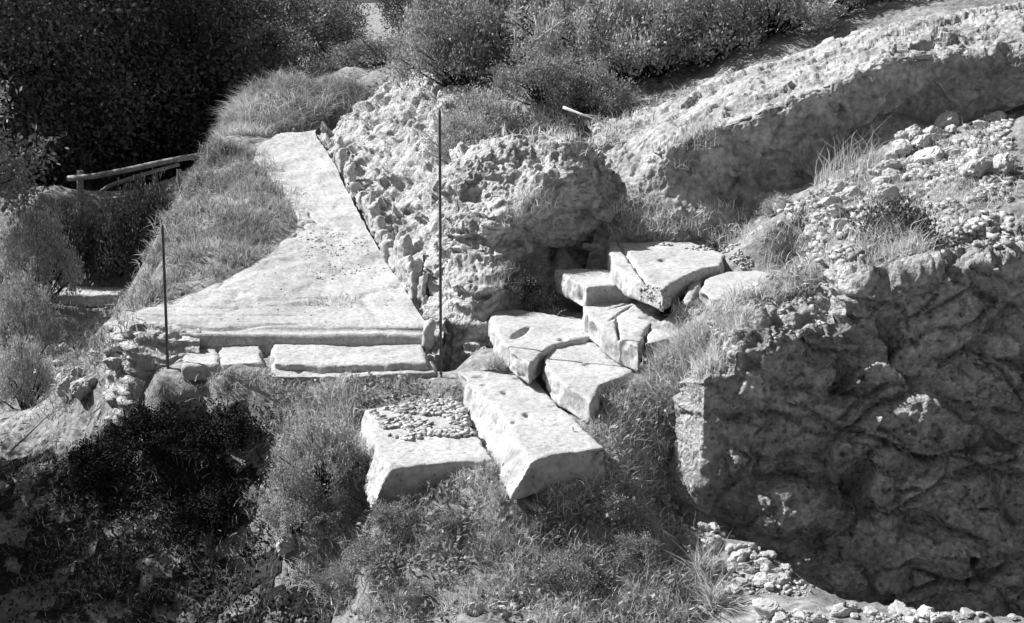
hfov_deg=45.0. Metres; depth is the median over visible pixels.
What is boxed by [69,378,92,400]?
stone
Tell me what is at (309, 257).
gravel
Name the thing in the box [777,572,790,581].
stone
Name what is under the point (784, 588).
gravel
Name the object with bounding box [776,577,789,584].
stone
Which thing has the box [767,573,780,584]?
stone
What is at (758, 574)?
stone
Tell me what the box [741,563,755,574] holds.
stone
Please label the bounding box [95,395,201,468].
bush
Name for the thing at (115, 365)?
stone
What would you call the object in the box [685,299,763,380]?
grass clump
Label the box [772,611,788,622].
stone
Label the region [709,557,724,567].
stone
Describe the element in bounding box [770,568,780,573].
stone
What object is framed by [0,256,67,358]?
bush
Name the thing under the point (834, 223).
stone
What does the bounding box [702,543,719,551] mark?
stone
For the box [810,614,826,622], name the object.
stone
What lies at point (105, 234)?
bush
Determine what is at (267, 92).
grass clump
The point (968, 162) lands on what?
stone
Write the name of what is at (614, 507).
bush
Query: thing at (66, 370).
stone
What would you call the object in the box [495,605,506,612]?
stone
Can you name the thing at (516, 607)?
stone
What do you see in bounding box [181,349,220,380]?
step block
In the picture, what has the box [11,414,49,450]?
cane
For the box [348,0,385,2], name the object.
sky
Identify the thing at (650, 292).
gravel
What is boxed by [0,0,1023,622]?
ground
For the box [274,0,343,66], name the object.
tree
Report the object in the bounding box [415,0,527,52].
bush
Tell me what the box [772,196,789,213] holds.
stone
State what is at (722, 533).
stone
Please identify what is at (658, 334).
stone slab
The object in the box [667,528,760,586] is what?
grass clump
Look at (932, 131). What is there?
stone
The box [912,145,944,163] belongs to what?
stone
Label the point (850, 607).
stone
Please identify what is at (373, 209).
upright stone
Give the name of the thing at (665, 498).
bush
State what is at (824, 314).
gravel
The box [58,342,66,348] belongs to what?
stone
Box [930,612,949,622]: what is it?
stone
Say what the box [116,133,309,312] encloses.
terrace grass
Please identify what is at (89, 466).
bush
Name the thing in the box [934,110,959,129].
stone
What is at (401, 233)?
upright stone
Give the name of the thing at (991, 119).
stone
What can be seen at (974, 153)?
stone
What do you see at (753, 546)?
stone
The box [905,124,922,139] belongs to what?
stone
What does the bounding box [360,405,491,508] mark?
stone slab
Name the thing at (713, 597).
grass clump
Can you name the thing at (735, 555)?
stone
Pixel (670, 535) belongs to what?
dark twig
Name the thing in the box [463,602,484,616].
stone
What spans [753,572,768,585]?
stone
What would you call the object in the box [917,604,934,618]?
stone
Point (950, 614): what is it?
stone
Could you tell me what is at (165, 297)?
iron rod
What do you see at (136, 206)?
bush
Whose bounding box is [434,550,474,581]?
bush
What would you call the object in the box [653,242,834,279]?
gravel
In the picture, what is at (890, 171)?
stone
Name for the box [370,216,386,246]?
upright stone
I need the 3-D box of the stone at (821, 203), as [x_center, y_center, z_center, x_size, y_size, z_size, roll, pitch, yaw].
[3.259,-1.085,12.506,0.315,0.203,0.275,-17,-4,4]
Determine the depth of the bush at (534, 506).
9.11 m
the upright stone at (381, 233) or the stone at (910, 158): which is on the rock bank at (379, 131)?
the upright stone at (381, 233)
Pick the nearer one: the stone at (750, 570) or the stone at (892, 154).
the stone at (750, 570)
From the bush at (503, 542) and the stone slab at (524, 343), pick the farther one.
the stone slab at (524, 343)
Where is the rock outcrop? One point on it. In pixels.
(481, 183)
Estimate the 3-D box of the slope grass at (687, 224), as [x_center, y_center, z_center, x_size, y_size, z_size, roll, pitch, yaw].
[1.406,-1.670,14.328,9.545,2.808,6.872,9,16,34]
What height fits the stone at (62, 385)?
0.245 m
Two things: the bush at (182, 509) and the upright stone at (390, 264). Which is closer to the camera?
the bush at (182, 509)
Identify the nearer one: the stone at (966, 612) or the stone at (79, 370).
the stone at (966, 612)
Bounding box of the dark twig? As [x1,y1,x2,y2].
[663,530,688,553]
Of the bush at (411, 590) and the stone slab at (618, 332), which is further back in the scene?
the stone slab at (618, 332)
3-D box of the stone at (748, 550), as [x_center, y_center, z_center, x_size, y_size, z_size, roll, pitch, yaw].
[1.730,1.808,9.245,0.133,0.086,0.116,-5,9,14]
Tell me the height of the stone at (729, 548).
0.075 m
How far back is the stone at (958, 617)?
8.02 m
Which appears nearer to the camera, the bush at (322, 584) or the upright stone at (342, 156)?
the bush at (322, 584)
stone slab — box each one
[52,287,124,306]
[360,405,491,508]
[458,370,605,499]
[488,310,592,383]
[542,342,634,423]
[554,269,634,306]
[581,299,659,370]
[606,241,724,311]
[644,314,672,356]
[681,280,702,307]
[699,270,767,307]
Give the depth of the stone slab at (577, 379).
10.54 m
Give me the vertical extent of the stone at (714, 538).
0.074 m
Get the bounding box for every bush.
[0,187,93,308]
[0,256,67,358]
[0,323,56,409]
[38,194,114,284]
[59,432,139,494]
[82,189,150,282]
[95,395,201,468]
[113,167,176,254]
[153,472,248,536]
[159,392,280,465]
[243,463,328,548]
[265,402,367,507]
[279,50,379,78]
[311,552,358,610]
[313,475,369,526]
[322,30,405,68]
[338,527,409,582]
[348,450,369,471]
[358,492,430,543]
[367,547,409,573]
[375,0,529,90]
[389,0,494,67]
[393,578,435,612]
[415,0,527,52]
[418,105,496,164]
[425,0,579,61]
[425,75,537,139]
[429,505,468,537]
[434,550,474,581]
[469,531,517,568]
[485,46,593,106]
[491,579,526,607]
[500,0,639,72]
[503,258,563,308]
[506,489,565,528]
[522,536,612,600]
[533,43,645,117]
[533,514,582,543]
[556,0,699,84]
[576,481,638,522]
[584,561,622,595]
[594,521,663,571]
[599,0,737,81]
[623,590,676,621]
[637,0,785,65]
[646,486,673,514]
[701,0,845,39]
[751,190,794,219]
[763,0,895,20]
[841,186,955,260]
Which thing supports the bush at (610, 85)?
on the ground at (886, 128)
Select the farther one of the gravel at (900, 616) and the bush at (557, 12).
the bush at (557, 12)
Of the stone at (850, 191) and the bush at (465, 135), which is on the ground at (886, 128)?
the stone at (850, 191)
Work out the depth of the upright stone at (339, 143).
19.55 m
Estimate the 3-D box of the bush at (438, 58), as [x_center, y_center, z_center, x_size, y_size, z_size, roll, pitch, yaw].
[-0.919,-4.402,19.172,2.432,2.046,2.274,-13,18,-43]
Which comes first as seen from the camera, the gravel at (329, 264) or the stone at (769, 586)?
the stone at (769, 586)
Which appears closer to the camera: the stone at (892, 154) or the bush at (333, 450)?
the bush at (333, 450)
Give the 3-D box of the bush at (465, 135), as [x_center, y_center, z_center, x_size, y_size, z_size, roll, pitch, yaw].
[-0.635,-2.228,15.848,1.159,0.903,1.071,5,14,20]
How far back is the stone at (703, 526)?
9.50 m
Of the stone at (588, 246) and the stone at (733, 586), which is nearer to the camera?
the stone at (733, 586)
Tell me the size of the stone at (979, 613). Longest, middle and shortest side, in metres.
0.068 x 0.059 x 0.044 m
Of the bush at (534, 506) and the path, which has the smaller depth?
the bush at (534, 506)
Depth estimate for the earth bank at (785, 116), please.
13.75 m
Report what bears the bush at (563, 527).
on the ground at (886, 128)
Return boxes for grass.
[0,287,146,428]
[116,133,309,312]
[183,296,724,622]
[298,47,1023,332]
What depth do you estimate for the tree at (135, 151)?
26.00 m
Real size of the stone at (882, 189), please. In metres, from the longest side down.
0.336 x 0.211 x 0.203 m
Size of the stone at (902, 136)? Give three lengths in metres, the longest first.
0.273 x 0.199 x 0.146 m
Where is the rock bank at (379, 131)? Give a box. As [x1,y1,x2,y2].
[317,61,473,371]
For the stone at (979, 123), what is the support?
on the ground at (886, 128)
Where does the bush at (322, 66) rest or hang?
on the ground at (886, 128)
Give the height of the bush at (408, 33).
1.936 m
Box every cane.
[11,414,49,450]
[12,345,48,398]
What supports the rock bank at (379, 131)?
on the ground at (886, 128)
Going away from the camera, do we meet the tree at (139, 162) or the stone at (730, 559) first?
the stone at (730, 559)
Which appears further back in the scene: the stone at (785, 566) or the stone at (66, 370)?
the stone at (66, 370)
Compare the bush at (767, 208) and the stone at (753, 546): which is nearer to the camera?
the stone at (753, 546)
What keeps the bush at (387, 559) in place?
on the ground at (886, 128)
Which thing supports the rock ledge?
on the ground at (886, 128)
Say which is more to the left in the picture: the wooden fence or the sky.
the wooden fence
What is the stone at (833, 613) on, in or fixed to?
on the ground at (886, 128)
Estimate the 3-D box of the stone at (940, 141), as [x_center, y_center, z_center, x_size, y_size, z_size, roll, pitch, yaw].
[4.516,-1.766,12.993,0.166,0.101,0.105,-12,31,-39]
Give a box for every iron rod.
[161,225,168,368]
[438,108,441,377]
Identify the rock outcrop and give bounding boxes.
[422,132,632,371]
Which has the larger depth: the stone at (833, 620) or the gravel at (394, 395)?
the gravel at (394, 395)
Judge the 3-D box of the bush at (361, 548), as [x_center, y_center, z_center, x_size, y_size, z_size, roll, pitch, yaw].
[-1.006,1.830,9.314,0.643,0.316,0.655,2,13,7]
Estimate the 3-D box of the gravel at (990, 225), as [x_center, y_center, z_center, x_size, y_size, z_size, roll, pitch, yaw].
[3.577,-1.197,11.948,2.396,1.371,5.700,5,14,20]
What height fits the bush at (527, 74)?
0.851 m
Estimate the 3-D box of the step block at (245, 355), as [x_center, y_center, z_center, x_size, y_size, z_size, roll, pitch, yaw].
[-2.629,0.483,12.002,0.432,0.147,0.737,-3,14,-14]
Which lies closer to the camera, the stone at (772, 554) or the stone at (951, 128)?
the stone at (772, 554)
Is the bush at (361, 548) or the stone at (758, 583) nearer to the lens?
the stone at (758, 583)
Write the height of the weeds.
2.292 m
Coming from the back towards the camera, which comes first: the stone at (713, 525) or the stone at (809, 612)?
the stone at (713, 525)
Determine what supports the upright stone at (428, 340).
on the ground at (886, 128)
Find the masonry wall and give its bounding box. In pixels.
[667,215,1023,617]
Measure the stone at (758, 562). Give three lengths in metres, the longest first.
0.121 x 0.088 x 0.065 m
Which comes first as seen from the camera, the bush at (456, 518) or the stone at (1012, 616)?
the stone at (1012, 616)
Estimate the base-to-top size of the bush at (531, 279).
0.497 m
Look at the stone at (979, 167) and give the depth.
11.58 m
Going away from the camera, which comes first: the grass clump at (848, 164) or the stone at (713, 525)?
the stone at (713, 525)
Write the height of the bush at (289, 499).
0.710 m
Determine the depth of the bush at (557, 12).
17.83 m
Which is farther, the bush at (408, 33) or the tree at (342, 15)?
the tree at (342, 15)
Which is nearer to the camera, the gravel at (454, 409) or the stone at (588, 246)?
the gravel at (454, 409)
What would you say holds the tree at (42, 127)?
on the ground at (886, 128)
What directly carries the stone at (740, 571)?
on the ground at (886, 128)
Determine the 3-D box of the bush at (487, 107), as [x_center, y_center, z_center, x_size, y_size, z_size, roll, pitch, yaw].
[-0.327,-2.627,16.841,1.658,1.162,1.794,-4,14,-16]
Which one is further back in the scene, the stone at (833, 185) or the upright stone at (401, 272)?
the upright stone at (401, 272)
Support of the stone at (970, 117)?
on the ground at (886, 128)
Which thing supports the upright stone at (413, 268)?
on the ground at (886, 128)
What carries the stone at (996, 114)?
on the ground at (886, 128)
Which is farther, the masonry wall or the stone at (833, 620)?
the masonry wall
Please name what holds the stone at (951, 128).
on the ground at (886, 128)
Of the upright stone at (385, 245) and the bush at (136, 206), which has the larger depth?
the bush at (136, 206)
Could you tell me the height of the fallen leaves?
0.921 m
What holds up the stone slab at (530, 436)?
on the ground at (886, 128)
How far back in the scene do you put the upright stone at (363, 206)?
16.91 m
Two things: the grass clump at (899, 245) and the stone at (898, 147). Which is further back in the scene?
the stone at (898, 147)
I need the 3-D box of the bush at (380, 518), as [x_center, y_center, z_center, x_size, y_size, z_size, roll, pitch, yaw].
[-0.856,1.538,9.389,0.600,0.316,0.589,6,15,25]
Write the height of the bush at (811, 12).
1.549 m
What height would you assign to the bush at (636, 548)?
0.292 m
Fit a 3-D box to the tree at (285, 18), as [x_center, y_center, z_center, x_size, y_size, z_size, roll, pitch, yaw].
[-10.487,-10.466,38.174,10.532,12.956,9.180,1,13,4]
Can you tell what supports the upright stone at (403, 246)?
on the ground at (886, 128)
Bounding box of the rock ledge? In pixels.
[101,320,199,425]
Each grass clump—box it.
[200,59,352,134]
[200,99,281,147]
[278,70,374,130]
[282,364,371,455]
[615,373,668,431]
[631,310,712,418]
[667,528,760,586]
[676,555,765,621]
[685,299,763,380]
[800,116,896,190]
[839,208,957,262]
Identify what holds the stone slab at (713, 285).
on the ground at (886, 128)
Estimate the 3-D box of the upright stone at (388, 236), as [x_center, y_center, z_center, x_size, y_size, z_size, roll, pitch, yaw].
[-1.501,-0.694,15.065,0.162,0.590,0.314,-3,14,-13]
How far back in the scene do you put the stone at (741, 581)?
8.86 m
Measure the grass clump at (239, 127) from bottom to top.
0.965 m
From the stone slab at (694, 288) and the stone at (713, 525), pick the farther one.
the stone slab at (694, 288)
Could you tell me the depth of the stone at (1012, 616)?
8.03 m
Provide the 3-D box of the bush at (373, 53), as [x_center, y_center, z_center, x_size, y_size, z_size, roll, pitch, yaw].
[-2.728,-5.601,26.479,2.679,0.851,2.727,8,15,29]
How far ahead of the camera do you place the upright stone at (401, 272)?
13.66 m
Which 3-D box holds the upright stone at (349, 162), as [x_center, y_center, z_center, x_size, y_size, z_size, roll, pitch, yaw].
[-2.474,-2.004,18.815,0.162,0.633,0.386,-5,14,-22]
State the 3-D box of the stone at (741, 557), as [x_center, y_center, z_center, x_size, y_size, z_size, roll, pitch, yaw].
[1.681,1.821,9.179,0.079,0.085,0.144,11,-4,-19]
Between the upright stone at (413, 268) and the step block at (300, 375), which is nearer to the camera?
the step block at (300, 375)
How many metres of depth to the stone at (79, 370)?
13.16 m
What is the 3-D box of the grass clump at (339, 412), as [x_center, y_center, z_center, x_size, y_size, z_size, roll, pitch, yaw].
[-1.670,0.881,11.024,0.942,0.809,1.051,0,13,0]
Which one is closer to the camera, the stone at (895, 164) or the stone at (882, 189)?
the stone at (882, 189)
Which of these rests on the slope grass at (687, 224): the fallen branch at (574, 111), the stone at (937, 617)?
the fallen branch at (574, 111)
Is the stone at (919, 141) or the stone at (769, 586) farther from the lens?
the stone at (919, 141)
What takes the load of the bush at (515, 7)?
on the ground at (886, 128)
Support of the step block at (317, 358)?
on the step block at (300, 375)
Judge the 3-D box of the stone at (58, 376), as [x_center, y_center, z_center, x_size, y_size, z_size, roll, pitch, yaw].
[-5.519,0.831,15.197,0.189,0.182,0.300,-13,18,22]
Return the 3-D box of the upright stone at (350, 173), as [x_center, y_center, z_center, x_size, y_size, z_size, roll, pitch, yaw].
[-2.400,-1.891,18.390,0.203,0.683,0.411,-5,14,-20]
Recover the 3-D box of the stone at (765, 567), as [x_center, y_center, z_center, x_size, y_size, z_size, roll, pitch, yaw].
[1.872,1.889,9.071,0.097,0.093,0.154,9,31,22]
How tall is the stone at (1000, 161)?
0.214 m
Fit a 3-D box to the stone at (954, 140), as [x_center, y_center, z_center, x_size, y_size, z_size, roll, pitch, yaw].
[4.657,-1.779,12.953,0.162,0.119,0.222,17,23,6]
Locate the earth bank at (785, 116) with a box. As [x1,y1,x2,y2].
[585,2,1023,269]
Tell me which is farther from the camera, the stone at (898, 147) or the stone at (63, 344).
the stone at (63, 344)
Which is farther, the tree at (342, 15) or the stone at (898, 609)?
the tree at (342, 15)
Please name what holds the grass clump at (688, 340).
on the ground at (886, 128)
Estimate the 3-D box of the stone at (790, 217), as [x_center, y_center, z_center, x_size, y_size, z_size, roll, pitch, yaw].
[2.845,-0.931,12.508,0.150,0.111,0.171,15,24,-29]
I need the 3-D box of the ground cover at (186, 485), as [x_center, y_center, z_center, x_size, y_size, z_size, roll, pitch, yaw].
[-2.999,1.359,11.357,2.964,1.128,1.290,7,15,28]
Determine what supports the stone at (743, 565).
on the ground at (886, 128)
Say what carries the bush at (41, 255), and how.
on the ground at (886, 128)
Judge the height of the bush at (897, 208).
0.714 m
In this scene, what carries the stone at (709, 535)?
on the ground at (886, 128)
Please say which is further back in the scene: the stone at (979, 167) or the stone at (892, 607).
the stone at (979, 167)
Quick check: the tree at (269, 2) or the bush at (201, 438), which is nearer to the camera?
the bush at (201, 438)
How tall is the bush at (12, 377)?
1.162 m
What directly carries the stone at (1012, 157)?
on the ground at (886, 128)
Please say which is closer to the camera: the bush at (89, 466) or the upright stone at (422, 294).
the bush at (89, 466)
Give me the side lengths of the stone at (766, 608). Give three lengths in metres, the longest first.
0.211 x 0.185 x 0.136 m
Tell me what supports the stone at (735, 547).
on the ground at (886, 128)
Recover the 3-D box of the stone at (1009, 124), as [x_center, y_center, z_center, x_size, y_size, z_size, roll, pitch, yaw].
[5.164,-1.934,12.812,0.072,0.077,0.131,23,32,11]
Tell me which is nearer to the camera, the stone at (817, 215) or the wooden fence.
the stone at (817, 215)
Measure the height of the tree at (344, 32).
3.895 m
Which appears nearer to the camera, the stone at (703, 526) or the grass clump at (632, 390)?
the stone at (703, 526)
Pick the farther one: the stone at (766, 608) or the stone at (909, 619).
the stone at (766, 608)
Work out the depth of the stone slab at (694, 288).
11.50 m
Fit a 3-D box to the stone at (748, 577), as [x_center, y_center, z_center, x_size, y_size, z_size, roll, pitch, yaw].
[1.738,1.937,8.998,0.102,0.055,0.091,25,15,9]
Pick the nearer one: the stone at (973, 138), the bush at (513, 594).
the bush at (513, 594)
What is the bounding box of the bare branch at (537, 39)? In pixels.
[514,13,571,65]
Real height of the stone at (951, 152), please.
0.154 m
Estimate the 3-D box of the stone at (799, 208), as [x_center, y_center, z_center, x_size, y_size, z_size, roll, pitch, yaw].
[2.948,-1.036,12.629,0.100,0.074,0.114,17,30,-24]
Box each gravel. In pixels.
[174,144,401,322]
[300,230,386,279]
[326,380,457,402]
[369,396,478,440]
[426,585,567,622]
[638,286,687,311]
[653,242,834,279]
[688,287,835,341]
[698,530,814,596]
[756,608,993,622]
[771,102,1017,260]
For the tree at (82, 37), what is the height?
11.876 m
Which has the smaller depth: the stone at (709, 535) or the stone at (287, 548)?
the stone at (709, 535)
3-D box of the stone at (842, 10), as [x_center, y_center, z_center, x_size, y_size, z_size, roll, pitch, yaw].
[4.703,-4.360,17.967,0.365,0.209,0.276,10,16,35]
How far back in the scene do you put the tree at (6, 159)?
19.55 m
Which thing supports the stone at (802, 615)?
on the ground at (886, 128)
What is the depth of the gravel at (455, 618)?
8.64 m
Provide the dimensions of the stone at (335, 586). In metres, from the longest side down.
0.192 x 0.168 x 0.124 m
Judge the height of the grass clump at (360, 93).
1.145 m
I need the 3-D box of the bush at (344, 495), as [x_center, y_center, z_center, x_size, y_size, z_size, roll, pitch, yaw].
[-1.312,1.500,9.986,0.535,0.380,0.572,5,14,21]
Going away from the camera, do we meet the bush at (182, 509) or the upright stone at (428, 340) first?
the bush at (182, 509)
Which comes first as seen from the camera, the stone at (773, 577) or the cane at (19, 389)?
the stone at (773, 577)
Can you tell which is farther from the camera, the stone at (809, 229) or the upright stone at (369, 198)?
the upright stone at (369, 198)
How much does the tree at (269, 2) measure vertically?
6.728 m
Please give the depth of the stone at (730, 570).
9.07 m
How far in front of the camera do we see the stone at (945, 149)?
12.73 m
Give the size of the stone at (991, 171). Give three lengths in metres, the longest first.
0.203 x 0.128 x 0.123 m
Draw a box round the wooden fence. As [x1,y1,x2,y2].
[67,152,204,201]
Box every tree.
[0,0,159,189]
[0,0,319,190]
[0,62,68,225]
[1,0,167,190]
[27,0,297,190]
[81,0,318,190]
[104,0,309,116]
[172,0,301,93]
[178,0,331,102]
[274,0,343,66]
[274,0,373,66]
[294,0,358,59]
[354,0,424,35]
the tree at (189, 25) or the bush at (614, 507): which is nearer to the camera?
the bush at (614, 507)
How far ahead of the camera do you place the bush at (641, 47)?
17.35 m
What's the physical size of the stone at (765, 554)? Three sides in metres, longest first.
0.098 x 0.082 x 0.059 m
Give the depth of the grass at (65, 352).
15.54 m
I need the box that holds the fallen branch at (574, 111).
[563,106,606,123]
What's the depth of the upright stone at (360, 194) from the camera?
17.31 m
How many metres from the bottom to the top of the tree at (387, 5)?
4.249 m
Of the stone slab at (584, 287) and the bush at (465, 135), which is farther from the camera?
the bush at (465, 135)
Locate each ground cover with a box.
[49,395,281,545]
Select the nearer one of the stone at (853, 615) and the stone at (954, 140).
the stone at (853, 615)
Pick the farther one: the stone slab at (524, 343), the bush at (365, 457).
the stone slab at (524, 343)
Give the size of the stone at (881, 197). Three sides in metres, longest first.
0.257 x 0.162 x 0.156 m
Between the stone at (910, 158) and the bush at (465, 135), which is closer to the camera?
the stone at (910, 158)
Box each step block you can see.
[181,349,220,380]
[219,346,264,369]
[270,344,427,373]
[270,360,436,383]
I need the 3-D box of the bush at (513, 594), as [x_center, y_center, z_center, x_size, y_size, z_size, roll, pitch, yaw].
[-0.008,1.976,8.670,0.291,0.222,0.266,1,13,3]
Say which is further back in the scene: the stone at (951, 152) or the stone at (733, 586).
the stone at (951, 152)
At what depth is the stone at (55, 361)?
15.66 m
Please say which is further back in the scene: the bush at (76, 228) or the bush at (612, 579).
the bush at (76, 228)
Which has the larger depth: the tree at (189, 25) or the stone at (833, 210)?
the tree at (189, 25)
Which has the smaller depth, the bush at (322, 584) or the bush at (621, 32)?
the bush at (322, 584)
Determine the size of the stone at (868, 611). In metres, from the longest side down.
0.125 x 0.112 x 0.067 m
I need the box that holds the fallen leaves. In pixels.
[0,454,318,622]
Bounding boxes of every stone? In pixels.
[52,359,65,365]
[53,372,68,383]
[56,374,75,397]
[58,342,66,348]
[58,368,70,372]
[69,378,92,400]
[70,365,87,377]
[87,375,98,386]
[102,357,121,370]
[276,535,294,555]
[330,578,346,591]
[334,136,344,167]
[336,148,348,183]
[343,162,357,193]
[344,160,352,186]
[348,182,361,205]
[355,191,367,218]
[361,196,365,221]
[364,190,375,230]
[367,201,379,234]
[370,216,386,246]
[377,229,389,249]
[380,239,394,262]
[382,233,393,240]
[387,247,394,272]
[392,230,405,265]
[394,234,412,275]
[396,255,411,292]
[404,260,422,308]
[416,272,428,306]
[421,318,436,354]
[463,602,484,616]
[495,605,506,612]
[510,602,519,610]
[582,243,595,250]
[697,522,711,531]
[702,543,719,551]
[706,533,721,544]
[708,536,718,543]
[709,522,719,532]
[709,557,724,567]
[718,531,725,536]
[725,543,732,553]
[727,557,736,563]
[727,562,738,573]
[730,543,738,550]
[730,551,744,560]
[730,583,739,593]
[731,551,746,561]
[735,547,751,555]
[736,542,748,549]
[736,569,748,575]
[736,577,747,585]
[737,563,749,572]
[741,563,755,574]
[745,574,754,581]
[748,542,757,550]
[752,598,779,619]
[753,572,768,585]
[754,557,769,566]
[754,580,763,587]
[755,572,761,576]
[760,551,768,557]
[760,563,773,573]
[764,582,773,590]
[767,550,776,558]
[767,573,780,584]
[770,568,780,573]
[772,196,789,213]
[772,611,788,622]
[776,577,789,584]
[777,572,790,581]
[780,563,790,570]
[786,212,799,222]
[794,611,808,620]
[796,205,804,210]
[803,610,813,614]
[804,224,817,238]
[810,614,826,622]
[812,212,822,218]
[816,195,840,207]
[821,178,848,195]
[827,203,847,217]
[828,609,840,616]
[829,616,841,622]
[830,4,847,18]
[830,217,847,230]
[832,600,857,617]
[840,185,865,200]
[850,612,858,618]
[863,605,879,617]
[871,176,891,185]
[872,159,902,176]
[875,183,901,201]
[877,196,889,202]
[882,168,900,181]
[883,151,895,159]
[888,600,905,614]
[889,139,911,155]
[894,130,909,138]
[895,135,910,141]
[895,606,909,614]
[904,155,913,164]
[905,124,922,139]
[905,616,915,622]
[911,133,929,147]
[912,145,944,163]
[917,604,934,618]
[923,125,949,141]
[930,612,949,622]
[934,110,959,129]
[935,139,946,145]
[943,146,955,156]
[944,124,956,132]
[944,612,955,617]
[945,148,962,159]
[949,135,963,144]
[953,614,963,619]
[959,156,992,177]
[960,607,973,618]
[963,148,986,161]
[963,159,976,166]
[968,114,973,120]
[968,136,981,147]
[972,120,988,130]
[975,611,983,616]
[985,115,996,121]
[986,168,998,172]
[988,111,1005,120]
[991,153,1012,172]
[1006,121,1013,127]
[1006,152,1015,162]
[1008,613,1017,619]
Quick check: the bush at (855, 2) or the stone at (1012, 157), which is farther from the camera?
the bush at (855, 2)
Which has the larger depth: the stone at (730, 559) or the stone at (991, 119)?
the stone at (991, 119)
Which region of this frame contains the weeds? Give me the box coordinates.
[0,353,719,622]
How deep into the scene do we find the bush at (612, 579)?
8.79 m
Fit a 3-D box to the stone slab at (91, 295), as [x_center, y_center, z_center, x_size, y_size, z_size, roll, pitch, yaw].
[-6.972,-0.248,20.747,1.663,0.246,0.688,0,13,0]
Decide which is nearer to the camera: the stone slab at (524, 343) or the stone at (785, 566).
the stone at (785, 566)
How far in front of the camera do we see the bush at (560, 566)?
8.75 m
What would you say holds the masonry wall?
on the ground at (886, 128)
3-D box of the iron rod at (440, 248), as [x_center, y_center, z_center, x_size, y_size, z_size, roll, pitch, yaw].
[-0.659,-0.506,11.347,0.028,2.693,0.057,12,18,42]
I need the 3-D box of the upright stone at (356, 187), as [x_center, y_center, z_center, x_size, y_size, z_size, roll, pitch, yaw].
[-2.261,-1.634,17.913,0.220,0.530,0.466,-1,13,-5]
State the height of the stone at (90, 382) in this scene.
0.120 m
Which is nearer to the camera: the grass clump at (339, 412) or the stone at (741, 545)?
the stone at (741, 545)
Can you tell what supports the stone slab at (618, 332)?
on the ground at (886, 128)
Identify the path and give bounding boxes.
[127,129,438,371]
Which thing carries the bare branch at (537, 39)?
in the bush at (557, 12)
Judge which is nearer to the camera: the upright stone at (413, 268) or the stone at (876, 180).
the stone at (876, 180)
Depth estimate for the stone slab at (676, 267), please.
12.13 m
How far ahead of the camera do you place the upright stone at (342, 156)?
19.10 m
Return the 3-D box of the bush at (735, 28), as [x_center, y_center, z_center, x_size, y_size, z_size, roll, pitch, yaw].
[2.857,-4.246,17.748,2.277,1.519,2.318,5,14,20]
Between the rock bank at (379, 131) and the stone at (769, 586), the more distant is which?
the rock bank at (379, 131)

